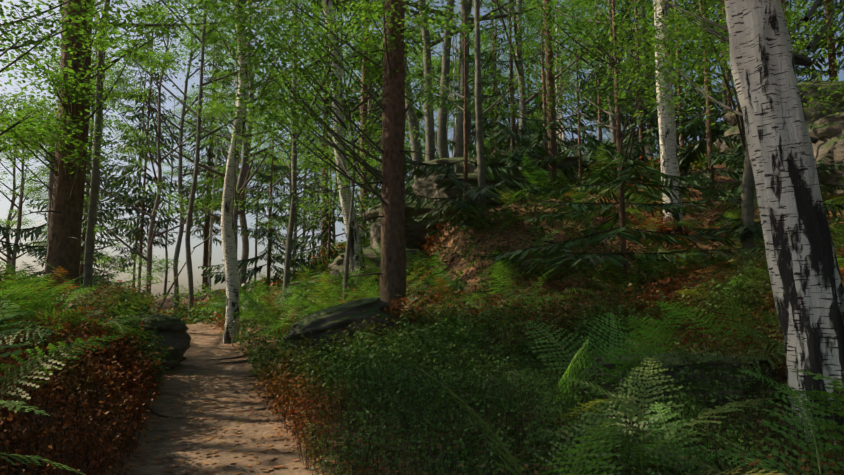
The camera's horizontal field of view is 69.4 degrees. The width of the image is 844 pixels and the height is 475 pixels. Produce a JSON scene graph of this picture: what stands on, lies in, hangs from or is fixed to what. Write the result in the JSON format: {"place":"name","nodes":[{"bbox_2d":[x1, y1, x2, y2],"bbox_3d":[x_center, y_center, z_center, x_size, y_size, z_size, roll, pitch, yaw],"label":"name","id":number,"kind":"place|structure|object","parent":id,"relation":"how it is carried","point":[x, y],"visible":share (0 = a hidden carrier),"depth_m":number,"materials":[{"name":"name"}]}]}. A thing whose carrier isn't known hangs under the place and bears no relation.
{"place":"outdoors","nodes":[
{"label":"outdoors","id":0,"kind":"place"},
{"bbox_2d":[0,163,843,474],"bbox_3d":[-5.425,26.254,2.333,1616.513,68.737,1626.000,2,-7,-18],"label":"terrain ground","id":1,"kind":"structure","parent":0,"point":[170,455],"depth_m":6.48,"materials":[{"name":"brown soil"}]},
{"bbox_2d":[88,323,337,474],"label":"dirt path","id":2,"kind":"structure","parent":1,"relation":"on","point":[211,472],"depth_m":6.02,"materials":[{"name":"brown soil"}]},
{"bbox_2d":[140,346,300,418],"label":"roots","id":3,"kind":"object","parent":1,"relation":"on","point":[230,362],"visible":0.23,"depth_m":8.35,"materials":[{"name":"brown wood"}]},
{"bbox_2d":[5,0,785,318],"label":"tree trunks","id":4,"kind":"object","parent":1,"relation":"on","point":[747,202],"visible":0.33,"depth_m":18.70,"materials":[{"name":"grey plant"}]},
{"bbox_2d":[0,0,843,314],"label":"tree","id":5,"kind":"object","parent":1,"relation":"on","point":[274,98],"depth_m":10.86,"materials":[{"name":"green plant"}]},
{"bbox_2d":[0,143,843,474],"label":"forest floor","id":6,"kind":"structure","parent":1,"relation":"on","point":[304,357],"depth_m":5.97,"materials":[{"name":"green plant"}]},
{"bbox_2d":[0,0,843,290],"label":"trees","id":7,"kind":"object","parent":1,"relation":"on","point":[693,133],"visible":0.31,"depth_m":19.56,"materials":[{"name":"green plant"}]},
{"bbox_2d":[0,144,843,474],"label":"ferns","id":8,"kind":"object","parent":1,"relation":"on","point":[38,292],"visible":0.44,"depth_m":4.98,"materials":[{"name":"green plant"}]},
{"bbox_2d":[0,143,843,474],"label":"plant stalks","id":9,"kind":"object","parent":1,"relation":"on","point":[404,419],"visible":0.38,"depth_m":4.60,"materials":[{"name":"green plant"}]},
{"bbox_2d":[43,0,837,328],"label":"pine trunks","id":10,"kind":"object","parent":1,"relation":"on","point":[63,244],"visible":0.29,"depth_m":9.71,"materials":[{"name":"brown plant"}]},
{"bbox_2d":[121,80,843,416],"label":"rock outcrops","id":11,"kind":"object","parent":1,"relation":"on","point":[828,133],"visible":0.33,"depth_m":12.38,"materials":[{"name":"grey stone"}]},
{"bbox_2d":[207,0,843,450],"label":"birch trunks","id":12,"kind":"object","parent":1,"relation":"on","point":[805,278],"visible":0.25,"depth_m":4.28,"materials":[{"name":"white plant"}]},
{"bbox_2d":[320,0,784,251],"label":"pine tree trunks","id":13,"kind":"object","parent":1,"relation":"on","point":[362,106],"visible":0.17,"depth_m":25.97,"materials":[{"name":"brown plant"}]},
{"bbox_2d":[0,0,843,298],"label":"sky","id":14,"kind":"structure","parent":0,"point":[217,252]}
]}

